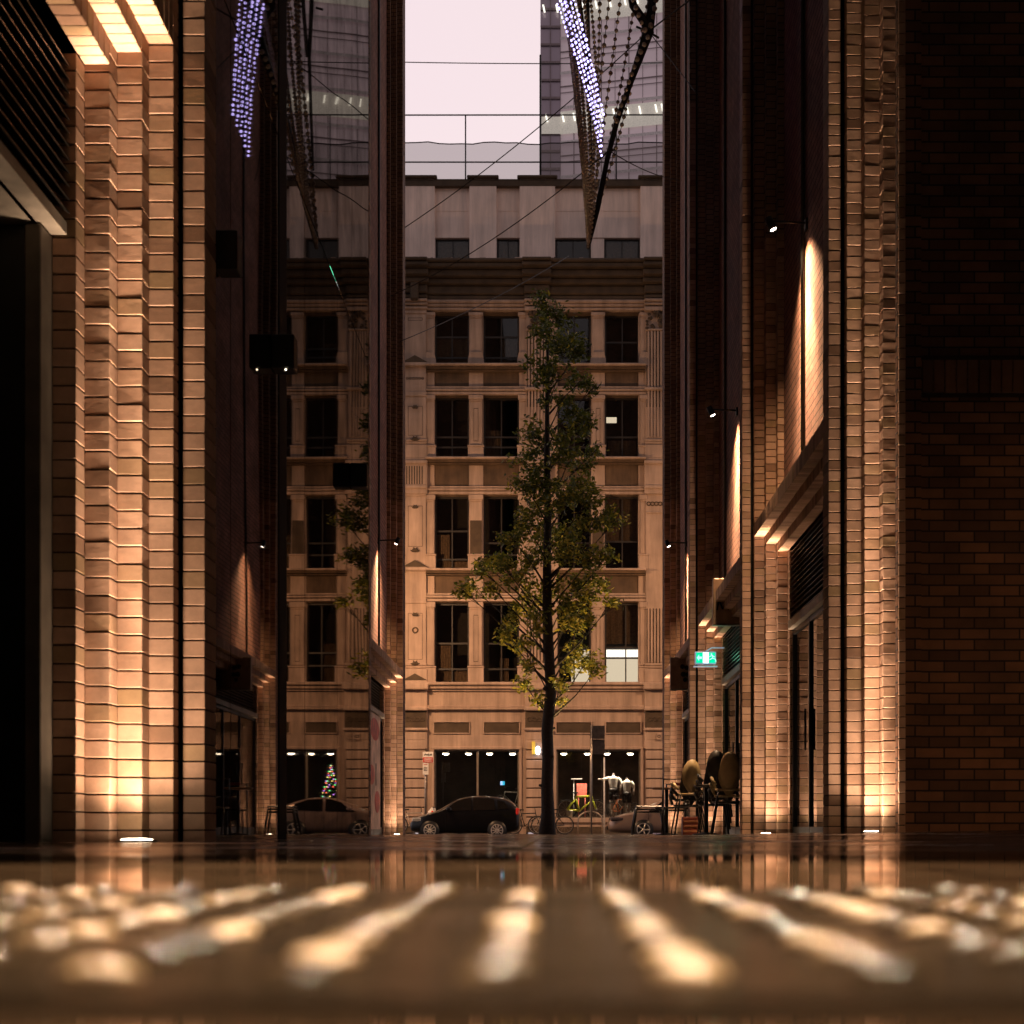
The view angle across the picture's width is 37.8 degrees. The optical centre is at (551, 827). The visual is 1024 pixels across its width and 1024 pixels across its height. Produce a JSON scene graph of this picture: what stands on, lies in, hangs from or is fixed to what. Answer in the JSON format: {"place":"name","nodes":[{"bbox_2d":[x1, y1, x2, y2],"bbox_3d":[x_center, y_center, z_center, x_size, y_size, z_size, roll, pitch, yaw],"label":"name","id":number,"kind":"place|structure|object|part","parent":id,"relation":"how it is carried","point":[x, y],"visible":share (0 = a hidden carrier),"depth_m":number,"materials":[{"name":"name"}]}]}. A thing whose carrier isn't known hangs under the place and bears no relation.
{"place":"outdoors","nodes":[
{"label":"outdoors","id":0,"kind":"place"},
{"bbox_2d":[418,807,465,833],"bbox_3d":[-4.030,-0.191,55.000,1.805,1.152,0.640,0,0,0],"label":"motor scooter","id":1,"kind":"object","parent":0,"point":[432,809],"visible":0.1,"depth_m":54.93,"materials":[{"name":"white metal"}]},
{"bbox_2d":[405,0,539,178],"label":"sky","id":2,"kind":"structure","parent":0,"point":[457,31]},
{"bbox_2d":[0,830,1023,1023],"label":"pavement","id":3,"kind":"structure","parent":0,"point":[931,860],"depth_m":1.93,"materials":[{"name":"stone"}]},
{"bbox_2d":[116,838,157,841],"bbox_3d":[-1.940,0.078,6.980,0.190,0.056,0.190,0,0,0],"label":"ground uplight","id":4,"kind":"object","parent":3,"relation":"in","point":[137,840],"visible":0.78,"depth_m":6.92,"materials":[{"name":"white metal"}]},
{"bbox_2d":[0,0,367,841],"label":"brick building","id":5,"kind":"structure","parent":3,"relation":"on","point":[182,580],"depth_m":7.40,"materials":[{"name":"brown brick"}]},
{"bbox_2d":[0,225,24,841],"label":"door leaf","id":6,"kind":"structure","parent":5,"relation":"in","point":[12,237],"depth_m":6.80,"materials":[{"name":"black metal"}]},
{"bbox_2d":[215,230,241,277],"bbox_3d":[-1.678,-2.977,7.750,0.119,0.200,0.140,0,0,0],"label":"junction box","id":7,"kind":"object","parent":5,"relation":"attached to","point":[228,244],"visible":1,"depth_m":7.68,"materials":[{"name":"black metal"}]},
{"bbox_2d":[272,334,297,373],"bbox_3d":[-1.669,-2.952,9.335,0.137,0.230,0.150,0,0,0],"label":"junction box","id":8,"kind":"object","parent":5,"relation":"attached to","point":[284,353],"visible":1,"depth_m":9.27,"materials":[{"name":"black metal"}]},
{"bbox_2d":[350,463,368,489],"bbox_3d":[-1.666,-3.044,12.940,0.145,0.204,0.140,0,0,0],"label":"junction box","id":9,"kind":"object","parent":5,"relation":"attached to","point":[359,476],"visible":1,"depth_m":12.87,"materials":[{"name":"black metal"}]},
{"bbox_2d":[368,0,404,834],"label":"brick building","id":10,"kind":"structure","parent":3,"relation":"on","point":[386,349],"depth_m":31.61,"materials":[{"name":"black brick"}]},
{"bbox_2d":[371,712,379,828],"bbox_3d":[-3.557,-1.125,29.900,0.026,2.310,2.000,0,0,0],"label":"poster banner","id":11,"kind":"object","parent":10,"relation":"attached to","point":[375,771],"visible":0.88,"depth_m":30.07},
{"bbox_2d":[371,718,381,834],"bbox_3d":[-3.587,-1.074,28.575,0.097,2.448,5.860,0,0,0],"label":"glazed door","id":12,"kind":"structure","parent":10,"relation":"in","point":[373,831],"depth_m":31.38,"materials":[{"name":"glass"}]},
{"bbox_2d":[378,537,400,544],"bbox_3d":[-3.267,-5.763,30.000,0.458,0.159,0.088,0,0,0],"label":"wall spotlight","id":13,"kind":"object","parent":10,"relation":"attached to","point":[396,540],"depth_m":29.98,"materials":[{"name":"black metal"}]},
{"bbox_2d":[400,256,568,341],"bbox_3d":[-1.394,-12.021,33.751,0.017,3.537,5.779,0,0,39],"label":"overhead cable","id":14,"kind":"object","parent":10,"relation":"attached to","point":[485,302],"visible":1,"depth_m":33.60,"materials":[{"name":"metal"}]},
{"bbox_2d":[390,151,607,295],"bbox_3d":[-1.169,-10.716,27.000,0.016,0.316,7.290,0,0,-35],"label":"overhead cable","id":15,"kind":"object","parent":10,"relation":"attached to","point":[503,231],"visible":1,"depth_m":26.48,"materials":[{"name":"metal"}]},
{"bbox_2d":[0,883,1023,1013],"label":"tactile paving","id":16,"kind":"structure","parent":3,"relation":"on","point":[693,948],"depth_m":0.55,"materials":[{"name":"stone"}]},
{"bbox_2d":[492,834,547,848],"bbox_3d":[-0.120,0.111,20.500,0.080,0.119,32.980,0,0,0],"label":"drain channel","id":17,"kind":"object","parent":3,"relation":"on","point":[520,844],"visible":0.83,"depth_m":5.06,"materials":[{"name":"metal"}]},
{"bbox_2d":[450,284,629,833],"bbox_3d":[-0.236,-6.354,36.028,4.303,13.229,3.512,0,0,0],"label":"street tree","id":18,"kind":"object","parent":3,"relation":"on","point":[546,371],"visible":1,"depth_m":35.78,"materials":[{"name":"green plant"}]},
{"bbox_2d":[590,725,604,833],"bbox_3d":[1.525,-1.519,49.979,0.496,3.819,0.098,0,0,0],"label":"street sign","id":19,"kind":"object","parent":3,"relation":"on","point":[597,739],"visible":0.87,"depth_m":49.98,"materials":[{"name":"metal"}]},
{"bbox_2d":[652,787,679,834],"bbox_3d":[1.998,-0.283,26.000,0.520,0.824,0.520,0,0,0],"label":"cafe table","id":20,"kind":"object","parent":3,"relation":"on","point":[666,789],"visible":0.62,"depth_m":25.97,"materials":[{"name":"black metal"}]},
{"bbox_2d":[661,778,688,834],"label":"frame chair","id":21,"kind":"object","parent":3,"relation":"on","point":[663,819],"visible":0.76,"depth_m":24.37,"materials":[{"name":"metal"}]},
{"bbox_2d":[666,783,688,816],"bbox_3d":[2.255,-0.342,26.924,0.428,0.951,0.472,0,0,0],"label":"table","id":22,"kind":"object","parent":3,"relation":"on","point":[677,784],"visible":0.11,"depth_m":26.71,"materials":[{"name":"metal"}]},
{"bbox_2d":[669,782,703,834],"bbox_3d":[2.060,-0.365,22.595,0.573,0.969,0.472,0,0,-3],"label":"cafe chair","id":23,"kind":"object","parent":3,"relation":"on","point":[689,804],"visible":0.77,"depth_m":22.42,"materials":[{"name":"plastic"}]},
{"bbox_2d":[670,777,703,829],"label":"cafe chair","id":24,"kind":"object","parent":23,"relation":"on","point":[689,797],"visible":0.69,"depth_m":22.39,"materials":[{"name":"plastic"}]},
{"bbox_2d":[671,759,703,823],"bbox_3d":[2.084,-0.535,22.525,0.573,0.969,0.472,0,0,-3],"label":"cafe chair","id":25,"kind":"object","parent":24,"relation":"on","point":[691,770],"visible":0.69,"depth_m":22.32,"materials":[{"name":"beige fabric"}]},
{"bbox_2d":[681,817,697,834],"bbox_3d":[2.225,-0.027,24.019,0.260,0.300,0.262,0,0,0],"label":"crate","id":26,"kind":"object","parent":3,"relation":"on","point":[689,825],"visible":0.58,"depth_m":23.90,"materials":[{"name":"brown wood"}]},
{"bbox_2d":[692,784,717,834],"bbox_3d":[2.173,-0.250,21.000,0.400,0.710,0.400,0,0,0],"label":"cafe table","id":27,"kind":"object","parent":3,"relation":"on","point":[706,811],"visible":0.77,"depth_m":20.98,"materials":[{"name":"metal"}]},
{"bbox_2d":[694,782,729,833],"bbox_3d":[2.374,-0.370,21.995,0.573,0.969,0.472,0,0,6],"label":"cafe chair","id":28,"kind":"object","parent":3,"relation":"on","point":[697,798],"visible":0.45,"depth_m":21.82,"materials":[{"name":"metal"}]},
{"bbox_2d":[695,776,730,828],"bbox_3d":[2.386,-0.460,21.960,0.573,0.969,0.472,0,0,6],"label":"cafe chair","id":29,"kind":"object","parent":28,"relation":"on","point":[698,792],"visible":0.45,"depth_m":21.80,"materials":[{"name":"plastic"}]},
{"bbox_2d":[696,770,731,822],"bbox_3d":[2.398,-0.550,21.925,0.573,0.969,0.472,0,0,6],"label":"cafe chair","id":30,"kind":"object","parent":29,"relation":"on","point":[708,782],"visible":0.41,"depth_m":21.76,"materials":[{"name":"plastic"}]},
{"bbox_2d":[697,750,732,816],"bbox_3d":[2.410,-0.640,21.890,0.573,0.969,0.472,0,0,6],"label":"cafe chair","id":31,"kind":"object","parent":30,"relation":"on","point":[713,762],"visible":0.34,"depth_m":21.69,"materials":[{"name":"plastic"}]},
{"bbox_2d":[708,778,739,834],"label":"cafe chair","id":32,"kind":"object","parent":3,"relation":"on","point":[727,800],"visible":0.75,"depth_m":20.43,"materials":[{"name":"metal"}]},
{"bbox_2d":[709,768,739,828],"bbox_3d":[2.444,-0.466,20.560,0.573,0.969,0.472,0,0,9],"label":"cafe chair","id":33,"kind":"object","parent":32,"relation":"on","point":[727,793],"visible":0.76,"depth_m":20.39,"materials":[{"name":"black metal"}]},
{"bbox_2d":[710,752,739,822],"bbox_3d":[2.456,-0.551,20.525,0.573,0.969,0.472,0,0,9],"label":"cafe chair","id":34,"kind":"object","parent":33,"relation":"on","point":[729,770],"visible":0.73,"depth_m":20.33,"materials":[{"name":"beige fabric"}]},
{"bbox_2d":[662,0,1023,834],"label":"brick building","id":35,"kind":"structure","parent":3,"relation":"on","point":[842,504],"depth_m":12.16,"materials":[{"name":"brown brick"}]},
{"bbox_2d":[607,149,676,179],"bbox_3d":[1.710,-11.607,26.250,0.015,3.253,8.688,0,0,12],"label":"overhead cable","id":36,"kind":"object","parent":35,"relation":"attached to","point":[639,167],"visible":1,"depth_m":24.99,"materials":[{"name":"metal"}]},
{"bbox_2d":[650,0,688,29],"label":"overhead cable","id":37,"kind":"object","parent":35,"relation":"attached to","point":[665,18],"visible":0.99,"depth_m":25.31,"materials":[{"name":"metal"}]},
{"bbox_2d":[556,0,658,248],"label":"light sculpture","id":38,"kind":"object","parent":37,"relation":"hanging from","point":[646,20],"visible":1,"depth_m":24.99,"materials":[{"name":"metal"}]},
{"bbox_2d":[405,40,638,227],"bbox_3d":[-0.707,-13.263,28.750,0.018,1.225,7.292,0,0,-41],"label":"overhead cable","id":39,"kind":"object","parent":38,"relation":"attached to","point":[517,144],"visible":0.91,"depth_m":28.77,"materials":[{"name":"metal"}]},
{"bbox_2d":[650,34,697,94],"bbox_3d":[2.030,-12.897,25.150,0.015,1.950,1.846,0,0,-22],"label":"overhead cable","id":40,"kind":"object","parent":35,"relation":"attached to","point":[674,64],"visible":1,"depth_m":25.07,"materials":[{"name":"metal"}]},
{"bbox_2d":[664,539,686,546],"bbox_3d":[2.486,-5.713,30.000,0.458,0.159,0.088,0,0,0],"label":"wall spotlight","id":41,"kind":"object","parent":35,"relation":"attached to","point":[667,542],"depth_m":29.97,"materials":[{"name":"black metal"}]},
{"bbox_2d":[670,657,687,689],"bbox_3d":[2.554,-2.913,28.258,0.632,0.620,0.133,0,0,0],"label":"blade sign","id":42,"kind":"object","parent":35,"relation":"attached to","point":[678,674],"visible":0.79,"depth_m":28.20,"materials":[{"name":"brown metal"}]},
{"bbox_2d":[684,716,688,816],"bbox_3d":[2.807,-1.074,28.400,0.097,2.448,6.210,0,0,0],"label":"glazed door","id":43,"kind":"structure","parent":35,"relation":"in","point":[686,723],"depth_m":31.27,"materials":[{"name":"black glass"}]},
{"bbox_2d":[693,647,723,666],"bbox_3d":[2.485,-2.699,23.619,0.490,0.318,0.082,0,0,0],"label":"exit sign","id":44,"kind":"object","parent":35,"relation":"attached to","point":[705,657],"visible":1,"depth_m":23.60,"materials":[{"name":"green plastic"}]},
{"bbox_2d":[707,406,737,416],"bbox_3d":[2.486,-6.083,21.800,0.458,0.159,0.088,0,0,0],"label":"wall spotlight","id":45,"kind":"object","parent":35,"relation":"attached to","point":[711,410],"depth_m":21.78,"materials":[{"name":"black metal"}]},
{"bbox_2d":[712,578,739,625],"bbox_3d":[2.617,-3.313,21.955,0.506,0.688,0.138,0,0,0],"label":"blade sign","id":46,"kind":"object","parent":35,"relation":"attached to","point":[721,616],"visible":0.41,"depth_m":21.90,"materials":[{"name":"brown metal"}]},
{"bbox_2d":[725,674,739,833],"bbox_3d":[2.807,-1.074,21.325,0.097,2.448,5.660,0,0,0],"label":"glazed door","id":47,"kind":"structure","parent":35,"relation":"in","point":[732,689],"depth_m":23.05,"materials":[{"name":"black metal"}]},
{"bbox_2d":[765,215,807,231],"bbox_3d":[2.486,-6.413,15.850,0.458,0.159,0.088,0,0,0],"label":"wall spotlight","id":48,"kind":"object","parent":35,"relation":"attached to","point":[770,223],"depth_m":15.83,"materials":[{"name":"black metal"}]},
{"bbox_2d":[792,606,823,832],"bbox_3d":[2.807,-1.074,15.150,0.097,2.448,4.410,0,0,0],"label":"glazed door","id":49,"kind":"structure","parent":35,"relation":"in","point":[808,641],"depth_m":16.26,"materials":[{"name":"black metal"}]},
{"bbox_2d":[861,831,880,832],"bbox_3d":[2.530,0.051,11.830,0.160,0.056,0.160,0,0,0],"label":"ground uplight","id":50,"kind":"object","parent":3,"relation":"in","point":[870,832],"visible":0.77,"depth_m":11.77,"materials":[{"name":"white metal"}]},
{"bbox_2d":[405,62,661,63],"bbox_3d":[-0.079,-31.825,62.002,22.046,0.238,0.036,0,0,0],"label":"overhead cable","id":51,"kind":"object","parent":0,"point":[519,63],"visible":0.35,"depth_m":61.98,"materials":[{"name":"metal"}]},
{"bbox_2d":[631,811,661,834],"bbox_3d":[1.943,-0.091,30.000,0.692,0.473,0.408,0,0,0],"label":"cafe stool","id":52,"kind":"object","parent":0,"point":[660,812],"visible":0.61,"depth_m":29.83,"materials":[{"name":"metal"}]},
{"bbox_2d":[631,806,661,828],"bbox_3d":[1.943,-0.201,30.000,0.692,0.473,0.408,0,0,0],"label":"cafe stool","id":53,"kind":"object","parent":52,"relation":"on","point":[634,815],"visible":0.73,"depth_m":29.83,"materials":[{"name":"metal"}]},
{"bbox_2d":[631,809,661,831],"bbox_3d":[1.943,-0.146,30.000,0.692,0.473,0.408,0,0,0],"label":"cafe stool","id":54,"kind":"object","parent":52,"relation":"on","point":[643,809],"visible":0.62,"depth_m":29.83,"materials":[{"name":"metal"}]},
{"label":"road","id":55,"kind":"structure","parent":0,"visible":0},
{"bbox_2d":[410,796,519,833],"bbox_3d":[-3.030,-0.347,52.600,3.835,1.544,1.980,0,0,0],"label":"parked car","id":56,"kind":"object","parent":55,"relation":"on","point":[485,814],"visible":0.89,"depth_m":51.80,"materials":[{"name":"black paint"}]},
{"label":"side window","id":57,"kind":"part","parent":56,"relation":"part of","materials":[{"name":"black glass"}]},
{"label":"side window","id":58,"kind":"part","parent":56,"relation":"part of","materials":[{"name":"black glass"}]},
{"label":"side window","id":59,"kind":"part","parent":56,"relation":"part of","materials":[{"name":"black glass"}]},
{"bbox_2d":[606,800,661,833],"bbox_3d":[4.137,-0.324,52.600,4.414,1.498,1.980,0,0,0],"label":"parked car","id":60,"kind":"object","parent":55,"relation":"on","point":[648,823],"visible":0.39,"depth_m":51.79,"materials":[{"name":"beige paint"}]},
{"label":"ground","id":61,"kind":"structure","parent":0,"visible":0},
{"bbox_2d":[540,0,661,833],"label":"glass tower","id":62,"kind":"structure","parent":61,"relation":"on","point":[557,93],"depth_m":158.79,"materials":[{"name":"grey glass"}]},
{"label":"far pavement","id":63,"kind":"structure","parent":0,"visible":0},
{"bbox_2d":[405,807,422,830],"bbox_3d":[-5.222,-0.261,56.000,1.744,1.022,0.571,0,0,0],"label":"bicycle","id":64,"kind":"object","parent":63,"relation":"on","point":[407,825],"visible":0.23,"depth_m":55.99,"materials":[{"name":"metal"}]},
{"bbox_2d":[423,751,432,814],"bbox_3d":[-4.474,-1.194,53.981,0.377,3.167,0.098,0,0,0],"label":"parking sign","id":65,"kind":"object","parent":63,"relation":"on","point":[427,757],"visible":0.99,"depth_m":53.94,"materials":[{"name":"metal"}]},
{"bbox_2d":[510,809,539,833],"bbox_3d":[-0.963,-0.261,57.400,1.744,1.022,0.571,0,0,-11],"label":"bicycle","id":66,"kind":"object","parent":63,"relation":"on","point":[532,820],"visible":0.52,"depth_m":57.37,"materials":[{"name":"metal"}]},
{"bbox_2d":[405,175,661,833],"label":"heritage building","id":67,"kind":"structure","parent":63,"relation":"on","point":[472,394],"depth_m":58.33,"materials":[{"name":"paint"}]},
{"bbox_2d":[435,316,468,362],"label":"window","id":68,"kind":"structure","parent":67,"relation":"in","point":[448,349],"depth_m":58.85,"materials":[{"name":"glass"}]},
{"bbox_2d":[435,398,468,455],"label":"window","id":69,"kind":"structure","parent":67,"relation":"in","point":[452,437],"depth_m":58.72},
{"bbox_2d":[435,497,468,567],"bbox_3d":[-3.917,-11.537,58.785,1.352,2.926,0.150,0,0,0],"label":"window","id":70,"kind":"structure","parent":67,"relation":"in","point":[442,542],"depth_m":58.85,"materials":[{"name":"glass"}]},
{"bbox_2d":[435,604,468,681],"bbox_3d":[-3.917,-7.241,58.785,1.352,3.148,0.150,0,0,0],"label":"window","id":71,"kind":"structure","parent":67,"relation":"in","point":[444,672],"depth_m":58.85,"materials":[{"name":"glass"}]},
{"bbox_2d":[436,239,468,257],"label":"window","id":72,"kind":"structure","parent":67,"relation":"in","point":[455,248],"depth_m":58.89,"materials":[{"name":"glass"}]},
{"bbox_2d":[434,750,518,808],"bbox_3d":[-2.935,-1.713,58.460,3.315,2.685,0.060,0,0,0],"label":"shop window","id":73,"kind":"structure","parent":67,"relation":"in","point":[434,750],"depth_m":58.43,"materials":[{"name":"brown metal"}]},
{"bbox_2d":[484,316,518,362],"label":"window","id":74,"kind":"structure","parent":67,"relation":"in","point":[509,345],"depth_m":58.85,"materials":[{"name":"glass"}]},
{"bbox_2d":[484,398,518,455],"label":"window","id":75,"kind":"structure","parent":67,"relation":"in","point":[492,439],"depth_m":58.76,"materials":[{"name":"glass"}]},
{"bbox_2d":[484,497,518,560],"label":"window","id":76,"kind":"structure","parent":67,"relation":"in","point":[501,498],"depth_m":58.72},
{"bbox_2d":[484,604,518,681],"bbox_3d":[-1.981,-7.241,58.785,1.407,3.148,0.150,0,0,0],"label":"window","id":77,"kind":"structure","parent":67,"relation":"in","point":[504,668],"depth_m":58.72,"materials":[{"name":"glass"}]},
{"bbox_2d":[496,786,517,806],"bbox_3d":[-1.556,-1.131,59.730,1.744,1.022,0.571,0,0,-23],"label":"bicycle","id":78,"kind":"object","parent":67,"relation":"in","point":[510,792],"visible":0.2,"depth_m":59.67,"materials":[{"name":"metal"}]},
{"bbox_2d":[497,239,518,257],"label":"window","id":79,"kind":"structure","parent":67,"relation":"in","point":[506,248],"depth_m":58.89,"materials":[{"name":"glass"}]},
{"bbox_2d":[405,55,661,178],"bbox_3d":[-0.082,-30.232,64.000,22.759,5.770,0.078,0,0,0],"label":"roof screen","id":80,"kind":"object","parent":67,"relation":"on","point":[539,144],"visible":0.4,"depth_m":63.98,"materials":[{"name":"grey metal"}]},
{"bbox_2d":[532,741,539,754],"bbox_3d":[-0.618,-3.091,58.036,0.392,0.522,0.190,0,0,36],"label":"pier light","id":81,"kind":"object","parent":67,"relation":"attached to","point":[536,750],"visible":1,"depth_m":58.03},
{"bbox_2d":[566,810,572,816],"bbox_3d":[0.704,-0.505,58.930,0.260,0.350,0.253,0,0,0],"label":"display tin","id":82,"kind":"object","parent":67,"relation":"in","point":[569,813],"visible":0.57,"depth_m":58.83,"materials":[{"name":"metal"}]},
{"bbox_2d":[556,239,589,257],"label":"window","id":83,"kind":"structure","parent":67,"relation":"in","point":[557,240],"depth_m":58.74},
{"bbox_2d":[558,316,590,362],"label":"window","id":84,"kind":"structure","parent":67,"relation":"in","point":[574,317],"depth_m":58.72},
{"bbox_2d":[558,398,590,454],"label":"window","id":85,"kind":"structure","parent":67,"relation":"in","point":[589,399],"depth_m":58.72,"materials":[{"name":"glass"}]},
{"bbox_2d":[558,501,590,567],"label":"window","id":86,"kind":"structure","parent":67,"relation":"in","point":[589,542],"depth_m":58.72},
{"bbox_2d":[558,604,590,681],"bbox_3d":[0.880,-7.241,58.870,1.315,3.148,0.320,0,0,0],"label":"window","id":87,"kind":"structure","parent":67,"relation":"in","point":[583,677],"depth_m":59.00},
{"bbox_2d":[571,778,581,812],"bbox_3d":[1.000,-1.155,60.380,0.444,1.690,0.300,0,0,0],"label":"display shelf","id":88,"kind":"object","parent":67,"relation":"in","point":[573,779],"visible":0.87,"depth_m":60.42,"materials":[{"name":"white metal"}]},
{"bbox_2d":[577,783,586,816],"bbox_3d":[1.204,-1.044,59.947,0.407,1.467,0.034,0,0,0],"label":"display board","id":89,"kind":"object","parent":67,"relation":"in","point":[581,789],"visible":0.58,"depth_m":59.93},
{"bbox_2d":[558,790,606,816],"bbox_3d":[1.185,-0.907,59.330,2.005,1.176,0.657,0,0,-6],"label":"bicycle","id":90,"kind":"object","parent":67,"relation":"in","point":[578,809],"visible":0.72,"depth_m":59.29,"materials":[{"name":"metal"}]},
{"bbox_2d":[557,750,639,817],"bbox_3d":[1.824,-1.713,58.460,3.278,2.685,0.060,0,0,0],"label":"shop window","id":91,"kind":"structure","parent":67,"relation":"in","point":[557,750],"depth_m":58.43,"materials":[{"name":"brown metal"}]},
{"bbox_2d":[598,773,621,816],"bbox_3d":[2.307,-1.298,59.330,0.954,1.731,0.388,0,0,0],"label":"mannequin","id":92,"kind":"object","parent":67,"relation":"in","point":[613,779],"visible":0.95,"depth_m":59.25},
{"bbox_2d":[607,794,632,816],"bbox_3d":[2.704,-0.831,59.230,0.571,1.022,1.744,0,0,38],"label":"bicycle","id":93,"kind":"object","parent":67,"relation":"in","point":[617,809],"visible":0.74,"depth_m":59.03,"materials":[{"name":"metal"}]},
{"bbox_2d":[605,316,637,362],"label":"window","id":94,"kind":"structure","parent":67,"relation":"in","point":[622,317],"depth_m":58.72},
{"bbox_2d":[605,398,637,455],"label":"window","id":95,"kind":"structure","parent":67,"relation":"in","point":[616,448],"depth_m":58.85,"materials":[{"name":"glass"}]},
{"bbox_2d":[605,497,637,567],"bbox_3d":[2.769,-11.537,58.785,1.389,2.926,0.150,0,0,0],"label":"window","id":96,"kind":"structure","parent":67,"relation":"in","point":[628,533],"depth_m":58.85,"materials":[{"name":"glass"}]},
{"bbox_2d":[605,604,637,681],"bbox_3d":[2.769,-7.241,58.875,1.389,3.148,0.330,0,0,0],"label":"window","id":97,"kind":"structure","parent":67,"relation":"in","point":[621,626],"depth_m":58.86,"materials":[{"name":"glass"}]},
{"bbox_2d":[604,239,638,257],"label":"window","id":98,"kind":"structure","parent":67,"relation":"in","point":[613,248],"depth_m":58.89,"materials":[{"name":"glass"}]},
{"bbox_2d":[608,797,638,815],"bbox_3d":[2.926,-0.831,60.030,1.744,1.022,0.571,0,0,-40],"label":"bicycle","id":99,"kind":"object","parent":67,"relation":"in","point":[620,806],"visible":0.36,"depth_m":59.90,"materials":[{"name":"metal"}]},
{"bbox_2d":[619,778,634,813],"bbox_3d":[2.982,-1.168,59.330,0.648,1.652,0.370,0,0,0],"label":"mannequin","id":100,"kind":"object","parent":67,"relation":"in","point":[627,784],"visible":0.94,"depth_m":59.26},
{"bbox_2d":[656,733,660,739],"bbox_3d":[4.167,-3.546,58.090,0.185,0.278,0.143,0,0,0],"label":"pier box","id":101,"kind":"object","parent":67,"relation":"attached to","point":[658,736],"visible":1,"depth_m":58.04,"materials":[{"name":"paint"}]},
{"bbox_2d":[528,809,573,833],"bbox_3d":[-0.037,-0.261,56.200,1.744,1.022,0.571,0,0,0],"label":"bicycle","id":102,"kind":"object","parent":63,"relation":"on","point":[539,817],"visible":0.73,"depth_m":56.19,"materials":[{"name":"metal"}]},
{"bbox_2d":[577,811,602,833],"bbox_3d":[1.435,-0.169,55.900,0.963,0.938,0.056,0,0,0],"label":"bike hoop","id":103,"kind":"object","parent":63,"relation":"on","point":[586,812],"visible":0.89,"depth_m":55.88,"materials":[{"name":"metal"}]},
{"bbox_2d":[603,758,604,833],"bbox_3d":[2.001,-1.219,57.000,0.055,2.918,0.055,0,0,22],"label":"sign pole","id":104,"kind":"object","parent":63,"relation":"on","point":[603,795],"visible":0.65,"depth_m":56.98,"materials":[{"name":"grey metal"}]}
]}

